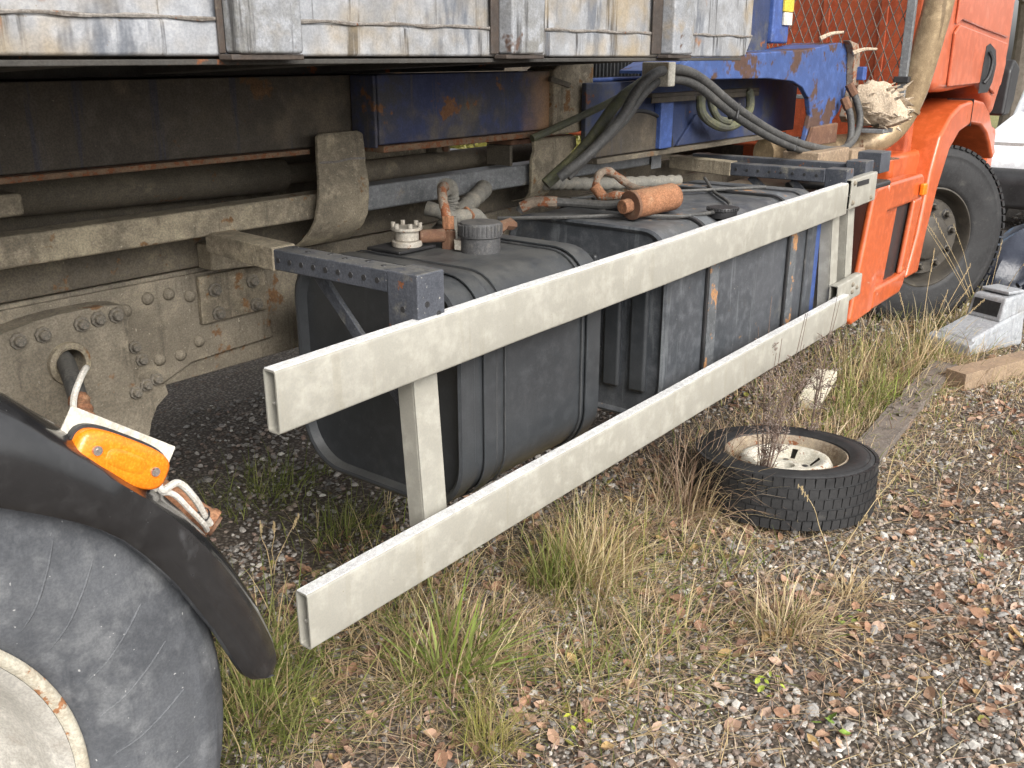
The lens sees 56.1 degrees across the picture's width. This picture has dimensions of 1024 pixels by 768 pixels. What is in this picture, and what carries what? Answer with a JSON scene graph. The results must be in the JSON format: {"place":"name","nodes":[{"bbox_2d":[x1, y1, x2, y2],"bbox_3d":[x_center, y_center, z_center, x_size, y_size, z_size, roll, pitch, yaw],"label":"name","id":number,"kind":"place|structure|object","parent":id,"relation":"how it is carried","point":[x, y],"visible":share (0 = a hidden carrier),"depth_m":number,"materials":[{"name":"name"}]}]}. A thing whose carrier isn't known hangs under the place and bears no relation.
{"place":"outdoors","nodes":[
{"label":"outdoors","id":0,"kind":"place"},
{"bbox_2d":[149,115,1023,767],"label":"ground","id":1,"kind":"structure","parent":0,"point":[185,397],"depth_m":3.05,"materials":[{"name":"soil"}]},
{"bbox_2d":[250,680,277,701],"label":"green sprig","id":2,"kind":"object","parent":1,"relation":"on","point":[260,688],"visible":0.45,"depth_m":2.45,"materials":[{"name":"green plant"}]},
{"bbox_2d":[259,513,299,574],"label":"grass stalk","id":3,"kind":"object","parent":1,"relation":"on","point":[294,524],"depth_m":2.97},
{"bbox_2d":[183,438,381,529],"bbox_3d":[-0.959,0.351,3.544,0.909,0.158,0.671,-13,23,-34],"label":"grass tuft","id":4,"kind":"object","parent":1,"relation":"on","point":[278,484],"visible":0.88,"depth_m":3.61,"materials":[{"name":"plant"}]},
{"bbox_2d":[215,617,394,767],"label":"grass tuft","id":5,"kind":"object","parent":1,"relation":"on","point":[269,702],"visible":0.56,"depth_m":2.33,"materials":[{"name":"plant"}]},
{"bbox_2d":[211,540,423,759],"bbox_3d":[-0.728,0.645,2.556,0.976,0.245,0.780,14,24,36],"label":"grass tuft","id":6,"kind":"object","parent":1,"relation":"on","point":[286,634],"visible":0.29,"depth_m":2.58,"materials":[{"name":"plant"}]},
{"bbox_2d":[257,481,408,580],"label":"grass tuft","id":7,"kind":"object","parent":1,"relation":"on","point":[352,521],"visible":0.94,"depth_m":3.28,"materials":[{"name":"plant"}]},
{"bbox_2d":[361,653,375,663],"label":"fallen leaf","id":8,"kind":"object","parent":1,"relation":"on","point":[370,658],"visible":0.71,"depth_m":2.59,"materials":[{"name":"brown plant"}]},
{"bbox_2d":[365,710,377,718],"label":"fallen leaf","id":9,"kind":"object","parent":1,"relation":"on","point":[371,711],"visible":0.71,"depth_m":2.38,"materials":[{"name":"brown plant"}]},
{"bbox_2d":[271,510,526,653],"bbox_3d":[-0.328,0.543,2.911,0.807,0.226,0.768,-2,19,-5],"label":"grass tuft","id":10,"kind":"object","parent":1,"relation":"on","point":[431,582],"visible":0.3,"depth_m":2.91,"materials":[{"name":"plant"}]},
{"bbox_2d":[423,728,440,737],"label":"fallen leaf","id":11,"kind":"object","parent":1,"relation":"on","point":[432,731],"visible":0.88,"depth_m":2.31,"materials":[{"name":"brown plant"}]},
{"bbox_2d":[434,749,447,767],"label":"fallen leaf","id":12,"kind":"object","parent":1,"relation":"on","point":[443,757],"visible":1,"depth_m":2.23,"materials":[{"name":"brown plant"}]},
{"bbox_2d":[322,553,573,751],"bbox_3d":[-0.153,0.628,2.481,0.742,0.338,0.638,-10,21,-27],"label":"grass tuft","id":13,"kind":"object","parent":1,"relation":"on","point":[468,669],"visible":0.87,"depth_m":2.53,"materials":[{"name":"plant"}]},
{"bbox_2d":[450,142,486,148],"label":"bush","id":14,"kind":"object","parent":1,"relation":"on","point":[471,145],"visible":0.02,"depth_m":9.25,"materials":[{"name":"green plant"}]},
{"bbox_2d":[472,743,480,756],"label":"fallen leaf","id":15,"kind":"object","parent":1,"relation":"on","point":[475,748],"visible":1,"depth_m":2.26,"materials":[{"name":"brown plant"}]},
{"bbox_2d":[433,679,556,767],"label":"grass tuft","id":16,"kind":"object","parent":1,"relation":"on","point":[483,727],"visible":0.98,"depth_m":2.27,"materials":[{"name":"plant"}]},
{"bbox_2d":[491,581,501,591],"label":"fallen leaf","id":17,"kind":"object","parent":1,"relation":"on","point":[498,586],"visible":0.77,"depth_m":2.96,"materials":[{"name":"brown plant"}]},
{"bbox_2d":[0,0,1019,767],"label":"hook lift truck","id":18,"kind":"object","parent":1,"relation":"on","point":[642,258],"visible":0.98,"depth_m":2.47,"materials":[{"name":"metal"}]},
{"bbox_2d":[0,0,753,79],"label":"hook lift container","id":19,"kind":"object","parent":18,"relation":"on","point":[63,39],"visible":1,"depth_m":1.76,"materials":[{"name":"paint"}]},
{"bbox_2d":[514,713,523,723],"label":"fallen leaf","id":20,"kind":"object","parent":1,"relation":"on","point":[521,715],"visible":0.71,"depth_m":2.37,"materials":[{"name":"brown plant"}]},
{"bbox_2d":[462,133,580,148],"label":"bush","id":21,"kind":"object","parent":1,"relation":"on","point":[578,142],"visible":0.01,"depth_m":12.15,"materials":[{"name":"green plant"}]},
{"bbox_2d":[519,686,530,694],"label":"fallen leaf","id":22,"kind":"object","parent":1,"relation":"on","point":[527,689],"visible":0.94,"depth_m":2.46,"materials":[{"name":"brown plant"}]},
{"bbox_2d":[536,743,544,750],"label":"fallen leaf","id":23,"kind":"object","parent":1,"relation":"on","point":[539,747],"visible":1,"depth_m":2.26,"materials":[{"name":"brown plant"}]},
{"bbox_2d":[547,728,559,744],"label":"fallen leaf","id":24,"kind":"object","parent":1,"relation":"on","point":[551,738],"visible":0.94,"depth_m":2.29,"materials":[{"name":"brown plant"}]},
{"bbox_2d":[564,711,591,730],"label":"green sprig","id":25,"kind":"object","parent":1,"relation":"on","point":[574,727],"visible":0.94,"depth_m":2.33,"materials":[{"name":"green plant"}]},
{"bbox_2d":[578,721,586,730],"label":"fallen leaf","id":26,"kind":"object","parent":1,"relation":"on","point":[583,724],"visible":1,"depth_m":2.33,"materials":[{"name":"brown plant"}]},
{"bbox_2d":[581,697,592,709],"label":"fallen leaf","id":27,"kind":"object","parent":1,"relation":"on","point":[584,702],"visible":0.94,"depth_m":2.41,"materials":[{"name":"brown plant"}]},
{"bbox_2d":[485,480,694,643],"bbox_3d":[0.220,0.482,2.965,0.706,0.298,0.732,4,19,11],"label":"grass tuft","id":28,"kind":"object","parent":1,"relation":"on","point":[578,555],"visible":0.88,"depth_m":2.97,"materials":[{"name":"plant"}]},
{"bbox_2d":[593,696,605,701],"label":"fallen leaf","id":29,"kind":"object","parent":1,"relation":"on","point":[597,699],"visible":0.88,"depth_m":2.41,"materials":[{"name":"brown plant"}]},
{"bbox_2d":[590,521,614,632],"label":"grass stalk","id":30,"kind":"object","parent":1,"relation":"on","point":[613,530],"depth_m":2.66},
{"bbox_2d":[211,318,1023,767],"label":"leaf litter","id":31,"kind":"object","parent":1,"relation":"on","point":[1007,551],"visible":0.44,"depth_m":2.79,"materials":[{"name":"brown plant"}]},
{"bbox_2d":[212,283,1023,767],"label":"turf","id":32,"kind":"structure","parent":1,"relation":"on","point":[850,427],"depth_m":2.83,"materials":[{"name":"green plant"}]},
{"bbox_2d":[213,300,1023,767],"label":"straw litter","id":33,"kind":"object","parent":1,"relation":"on","point":[663,658],"visible":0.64,"depth_m":2.60,"materials":[{"name":"beige plant"}]},
{"bbox_2d":[616,734,623,741],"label":"stone","id":34,"kind":"object","parent":1,"relation":"on","point":[619,737],"visible":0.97,"depth_m":2.29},
{"bbox_2d":[623,659,633,667],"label":"fallen leaf","id":35,"kind":"object","parent":1,"relation":"on","point":[625,661],"visible":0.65,"depth_m":2.56,"materials":[{"name":"brown plant"}]},
{"bbox_2d":[623,677,637,688],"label":"fallen leaf","id":36,"kind":"object","parent":1,"relation":"on","point":[632,684],"visible":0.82,"depth_m":2.48,"materials":[{"name":"brown plant"}]},
{"bbox_2d":[632,718,640,730],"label":"fallen leaf","id":37,"kind":"object","parent":1,"relation":"on","point":[638,723],"visible":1,"depth_m":2.33,"materials":[{"name":"brown plant"}]},
{"bbox_2d":[651,721,661,730],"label":"fallen leaf","id":38,"kind":"object","parent":1,"relation":"on","point":[655,724],"visible":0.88,"depth_m":2.33,"materials":[{"name":"brown plant"}]},
{"bbox_2d":[670,594,685,601],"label":"fallen leaf","id":39,"kind":"object","parent":1,"relation":"on","point":[676,596],"visible":0.71,"depth_m":2.88,"materials":[{"name":"brown plant"}]},
{"bbox_2d":[677,607,685,618],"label":"fallen leaf","id":40,"kind":"object","parent":1,"relation":"on","point":[683,609],"visible":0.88,"depth_m":2.80,"materials":[{"name":"brown plant"}]},
{"bbox_2d":[589,408,805,575],"bbox_3d":[0.698,0.278,3.446,0.834,0.357,1.044,14,24,36],"label":"grass tuft","id":41,"kind":"object","parent":1,"relation":"on","point":[690,496],"visible":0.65,"depth_m":3.37,"materials":[{"name":"plant"}]},
{"bbox_2d":[694,622,708,632],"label":"fallen leaf","id":42,"kind":"object","parent":1,"relation":"on","point":[700,625],"visible":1,"depth_m":2.73,"materials":[{"name":"brown plant"}]},
{"bbox_2d":[720,695,728,704],"bbox_3d":[0.535,0.800,2.430,0.028,0.017,0.026,-17,25,-41],"label":"stone","id":43,"kind":"object","parent":1,"relation":"on","point":[726,699],"visible":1,"depth_m":2.43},
{"bbox_2d":[718,648,732,657],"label":"fallen leaf","id":44,"kind":"object","parent":1,"relation":"on","point":[723,650],"visible":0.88,"depth_m":2.60,"materials":[{"name":"yellow plant"}]},
{"bbox_2d":[724,717,741,730],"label":"fallen leaf","id":45,"kind":"object","parent":1,"relation":"on","point":[736,723],"visible":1,"depth_m":2.34,"materials":[{"name":"brown plant"}]},
{"bbox_2d":[732,646,744,658],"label":"fallen leaf","id":46,"kind":"object","parent":1,"relation":"on","point":[741,652],"visible":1,"depth_m":2.60,"materials":[{"name":"brown plant"}]},
{"bbox_2d":[742,524,753,532],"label":"fallen leaf","id":47,"kind":"object","parent":1,"relation":"on","point":[749,526],"visible":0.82,"depth_m":3.29,"materials":[{"name":"brown plant"}]},
{"bbox_2d":[762,631,774,640],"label":"fallen leaf","id":48,"kind":"object","parent":1,"relation":"on","point":[767,635],"visible":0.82,"depth_m":2.67,"materials":[{"name":"brown plant"}]},
{"bbox_2d":[755,672,784,696],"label":"green sprig","id":49,"kind":"object","parent":1,"relation":"on","point":[761,687],"visible":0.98,"depth_m":2.46,"materials":[{"name":"green plant"}]},
{"bbox_2d":[772,763,783,767],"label":"stone","id":50,"kind":"object","parent":1,"relation":"on","point":[777,765],"visible":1,"depth_m":2.20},
{"bbox_2d":[739,297,821,467],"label":"dried weed","id":51,"kind":"object","parent":1,"relation":"on","point":[774,432],"visible":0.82,"depth_m":3.28,"materials":[{"name":"plant"}]},
{"bbox_2d":[694,425,879,530],"bbox_3d":[0.992,0.328,3.503,0.641,0.200,0.637,11,17,37],"label":"spare wheel","id":52,"kind":"object","parent":1,"relation":"on","point":[836,476],"visible":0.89,"depth_m":3.28,"materials":[{"name":"black rubber"}]},
{"bbox_2d":[694,554,887,681],"bbox_3d":[0.775,0.613,2.687,0.550,0.199,0.626,14,24,36],"label":"grass tuft","id":53,"kind":"object","parent":1,"relation":"on","point":[800,632],"visible":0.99,"depth_m":2.70,"materials":[{"name":"plant"}]},
{"bbox_2d":[792,687,800,694],"bbox_3d":[0.727,0.786,2.452,0.025,0.022,0.021,-13,23,-33],"label":"stone","id":54,"kind":"object","parent":1,"relation":"on","point":[795,692],"visible":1,"depth_m":2.45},
{"bbox_2d":[777,295,845,430],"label":"dried weed","id":55,"kind":"object","parent":1,"relation":"on","point":[816,397],"visible":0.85,"depth_m":3.69,"materials":[{"name":"plant"}]},
{"bbox_2d":[805,703,818,716],"bbox_3d":[0.745,0.810,2.385,0.034,0.022,0.036,4,19,12],"label":"stone","id":56,"kind":"object","parent":1,"relation":"on","point":[815,707],"visible":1,"depth_m":2.38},
{"bbox_2d":[807,733,818,747],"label":"fallen leaf","id":57,"kind":"object","parent":1,"relation":"on","point":[810,737],"visible":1,"depth_m":2.28,"materials":[{"name":"orange plant"}]},
{"bbox_2d":[806,671,824,680],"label":"fallen leaf","id":58,"kind":"object","parent":1,"relation":"on","point":[810,674],"visible":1,"depth_m":2.50,"materials":[{"name":"brown plant"}]},
{"bbox_2d":[797,368,836,409],"bbox_3d":[1.449,0.019,4.551,0.100,0.097,0.361,10,21,28],"label":"wood block","id":59,"kind":"object","parent":1,"relation":"on","point":[810,389],"depth_m":4.49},
{"bbox_2d":[815,729,828,736],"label":"fallen leaf","id":60,"kind":"object","parent":1,"relation":"on","point":[820,732],"visible":1,"depth_m":2.30,"materials":[{"name":"brown plant"}]},
{"bbox_2d":[811,712,850,734],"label":"green sprig","id":61,"kind":"object","parent":1,"relation":"on","point":[830,717],"visible":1,"depth_m":2.32,"materials":[{"name":"green plant"}]},
{"bbox_2d":[832,707,848,712],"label":"fallen leaf","id":62,"kind":"object","parent":1,"relation":"on","point":[841,709],"visible":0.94,"depth_m":2.38,"materials":[{"name":"brown plant"}]},
{"bbox_2d":[841,721,854,727],"bbox_3d":[0.817,0.830,2.332,0.036,0.018,0.017,-4,19,-11],"label":"stone","id":63,"kind":"object","parent":1,"relation":"on","point":[849,723],"visible":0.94,"depth_m":2.33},
{"bbox_2d":[835,609,862,625],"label":"green sprig","id":64,"kind":"object","parent":1,"relation":"on","point":[843,622],"visible":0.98,"depth_m":2.73,"materials":[{"name":"green plant"}]},
{"bbox_2d":[801,549,898,614],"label":"grass tuft","id":65,"kind":"object","parent":1,"relation":"on","point":[851,584],"visible":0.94,"depth_m":2.89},
{"bbox_2d":[798,468,902,569],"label":"grass stalk","id":66,"kind":"object","parent":1,"relation":"on","point":[853,532],"depth_m":3.02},
{"bbox_2d":[848,624,862,629],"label":"fallen leaf","id":67,"kind":"object","parent":1,"relation":"on","point":[858,627],"visible":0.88,"depth_m":2.70,"materials":[{"name":"brown plant"}]},
{"bbox_2d":[856,613,868,617],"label":"fallen leaf","id":68,"kind":"object","parent":1,"relation":"on","point":[862,614],"visible":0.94,"depth_m":2.76,"materials":[{"name":"brown plant"}]},
{"bbox_2d":[782,352,945,430],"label":"grass tuft","id":69,"kind":"object","parent":1,"relation":"on","point":[877,393],"visible":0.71,"depth_m":4.47,"materials":[{"name":"plant"}]},
{"bbox_2d":[861,669,869,677],"bbox_3d":[0.926,0.759,2.515,0.022,0.019,0.026,7,20,19],"label":"stone","id":70,"kind":"object","parent":1,"relation":"on","point":[865,672],"visible":1,"depth_m":2.50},
{"bbox_2d":[864,621,870,631],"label":"fallen leaf","id":71,"kind":"object","parent":1,"relation":"on","point":[868,624],"visible":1,"depth_m":2.72,"materials":[{"name":"orange plant"}]},
{"bbox_2d":[868,565,879,572],"bbox_3d":[1.150,0.588,3.057,0.037,0.022,0.035,-5,19,-13],"label":"stone","id":72,"kind":"object","parent":1,"relation":"on","point":[875,568],"visible":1,"depth_m":3.05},
{"bbox_2d":[870,625,877,634],"bbox_3d":[1.022,0.694,2.709,0.020,0.020,0.041,11,22,29],"label":"stone","id":73,"kind":"object","parent":1,"relation":"on","point":[873,628],"visible":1,"depth_m":2.70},
{"bbox_2d":[880,531,887,539],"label":"stone","id":74,"kind":"object","parent":1,"relation":"on","point":[884,534],"visible":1,"depth_m":3.25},
{"bbox_2d":[878,703,891,716],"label":"fallen leaf","id":75,"kind":"object","parent":1,"relation":"on","point":[881,710],"visible":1,"depth_m":2.37,"materials":[{"name":"brown plant"}]},
{"bbox_2d":[857,411,913,460],"bbox_3d":[1.559,0.223,4.057,0.130,0.036,0.601,13,23,33],"label":"plank","id":76,"kind":"object","parent":1,"relation":"on","point":[898,429],"visible":0.69,"depth_m":4.07,"materials":[{"name":"wood"}]},
{"bbox_2d":[788,308,983,409],"bbox_3d":[1.740,-0.198,4.889,1.295,0.328,1.172,-4,19,-12],"label":"grass tuft","id":77,"kind":"object","parent":1,"relation":"on","point":[860,358],"visible":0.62,"depth_m":4.92,"materials":[{"name":"plant"}]},
{"bbox_2d":[903,634,916,638],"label":"fallen leaf","id":78,"kind":"object","parent":1,"relation":"on","point":[910,636],"visible":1,"depth_m":2.67,"materials":[{"name":"brown plant"}]},
{"bbox_2d":[906,528,915,534],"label":"fallen leaf","id":79,"kind":"object","parent":1,"relation":"on","point":[912,530],"visible":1,"depth_m":3.28,"materials":[{"name":"brown plant"}]},
{"bbox_2d":[885,360,957,417],"bbox_3d":[1.970,0.023,4.602,0.140,0.043,0.943,13,23,33],"label":"plank","id":80,"kind":"object","parent":1,"relation":"on","point":[919,406],"visible":0.81,"depth_m":4.52,"materials":[{"name":"wood"}]},
{"bbox_2d":[920,626,935,629],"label":"fallen leaf","id":81,"kind":"object","parent":1,"relation":"on","point":[927,627],"visible":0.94,"depth_m":2.71,"materials":[{"name":"brown plant"}]},
{"bbox_2d":[923,686,934,699],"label":"fallen leaf","id":82,"kind":"object","parent":1,"relation":"on","point":[930,690],"visible":1,"depth_m":2.44,"materials":[{"name":"brown plant"}]},
{"bbox_2d":[858,276,1003,356],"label":"grass tuft","id":83,"kind":"object","parent":1,"relation":"on","point":[966,306],"visible":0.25,"depth_m":5.76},
{"bbox_2d":[857,301,1009,385],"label":"grass tuft","id":84,"kind":"object","parent":1,"relation":"on","point":[936,336],"visible":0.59,"depth_m":5.18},
{"bbox_2d":[928,585,940,590],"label":"fallen leaf","id":85,"kind":"object","parent":1,"relation":"on","point":[932,587],"visible":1,"depth_m":2.93,"materials":[{"name":"brown plant"}]},
{"bbox_2d":[900,248,984,373],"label":"grass stalk","id":86,"kind":"object","parent":1,"relation":"on","point":[934,321],"depth_m":4.84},
{"bbox_2d":[940,654,951,665],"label":"fallen leaf","id":87,"kind":"object","parent":1,"relation":"on","point":[944,661],"visible":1,"depth_m":2.58,"materials":[{"name":"brown plant"}]},
{"bbox_2d":[939,500,953,506],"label":"fallen leaf","id":88,"kind":"object","parent":1,"relation":"on","point":[947,503],"visible":1,"depth_m":3.49,"materials":[{"name":"brown plant"}]},
{"bbox_2d":[946,726,957,738],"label":"fallen leaf","id":89,"kind":"object","parent":1,"relation":"on","point":[950,730],"visible":1,"depth_m":2.31,"materials":[{"name":"brown plant"}]},
{"bbox_2d":[956,595,973,602],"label":"fallen leaf","id":90,"kind":"object","parent":1,"relation":"on","point":[962,597],"visible":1,"depth_m":2.86,"materials":[{"name":"orange plant"}]},
{"bbox_2d":[924,284,1023,355],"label":"plastic housing","id":91,"kind":"object","parent":1,"relation":"on","point":[1001,307],"visible":0.91,"depth_m":5.33,"materials":[{"name":"plastic"}]},
{"bbox_2d":[927,215,1023,302],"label":"grass stalk","id":92,"kind":"object","parent":1,"relation":"on","point":[965,260],"depth_m":5.48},
{"bbox_2d":[971,588,983,594],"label":"fallen leaf","id":93,"kind":"object","parent":1,"relation":"on","point":[975,590],"visible":1,"depth_m":2.90,"materials":[{"name":"brown plant"}]},
{"bbox_2d":[969,607,987,617],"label":"fallen leaf","id":94,"kind":"object","parent":1,"relation":"on","point":[977,612],"visible":1,"depth_m":2.79,"materials":[{"name":"brown plant"}]},
{"bbox_2d":[975,639,986,645],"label":"fallen leaf","id":95,"kind":"object","parent":1,"relation":"on","point":[981,642],"visible":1,"depth_m":2.65,"materials":[{"name":"brown plant"}]},
{"bbox_2d":[976,720,987,726],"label":"fallen leaf","id":96,"kind":"object","parent":1,"relation":"on","point":[982,724],"visible":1,"depth_m":2.34,"materials":[{"name":"brown plant"}]},
{"bbox_2d":[977,583,988,590],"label":"fallen leaf","id":97,"kind":"object","parent":1,"relation":"on","point":[980,586],"visible":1,"depth_m":2.93,"materials":[{"name":"brown plant"}]},
{"bbox_2d":[945,351,1023,389],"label":"timber beam","id":98,"kind":"structure","parent":1,"relation":"on","point":[969,371],"depth_m":4.75,"materials":[{"name":"wood"}]},
{"bbox_2d":[975,706,996,712],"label":"fallen leaf","id":99,"kind":"object","parent":1,"relation":"on","point":[987,709],"visible":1,"depth_m":2.39,"materials":[{"name":"brown plant"}]},
{"bbox_2d":[988,650,999,662],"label":"fallen leaf","id":100,"kind":"object","parent":1,"relation":"on","point":[994,654],"visible":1,"depth_m":2.59,"materials":[{"name":"brown plant"}]},
{"bbox_2d":[991,595,1003,603],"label":"fallen leaf","id":101,"kind":"object","parent":1,"relation":"on","point":[998,598],"visible":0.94,"depth_m":2.86,"materials":[{"name":"brown plant"}]},
{"bbox_2d":[978,224,1023,290],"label":"tarpaulin","id":102,"kind":"object","parent":1,"relation":"on","point":[1010,261],"visible":0.56,"depth_m":6.54,"materials":[{"name":"plastic"}]},
{"bbox_2d":[993,611,1008,617],"bbox_3d":[1.421,0.671,2.788,0.043,0.021,0.021,4,19,12],"label":"stone","id":103,"kind":"object","parent":1,"relation":"on","point":[1001,614],"visible":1,"depth_m":2.78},
{"bbox_2d":[991,91,1023,214],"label":"white van","id":104,"kind":"object","parent":1,"relation":"on","point":[1007,164],"visible":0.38,"depth_m":8.77,"materials":[{"name":"paint"}]},
{"bbox_2d":[999,684,1016,693],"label":"fallen leaf","id":105,"kind":"object","parent":1,"relation":"on","point":[1010,687],"visible":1,"depth_m":2.46,"materials":[{"name":"brown plant"}]},
{"bbox_2d":[997,0,1023,126],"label":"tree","id":106,"kind":"object","parent":1,"relation":"on","point":[1017,56],"visible":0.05,"depth_m":18.98,"materials":[{"name":"plant"}]},
{"bbox_2d":[1009,625,1023,637],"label":"fallen leaf","id":107,"kind":"object","parent":1,"relation":"on","point":[1016,632],"visible":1,"depth_m":2.70,"materials":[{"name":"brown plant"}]},
{"bbox_2d":[1006,0,1018,59],"label":"sky","id":108,"kind":"structure","parent":0,"point":[1015,12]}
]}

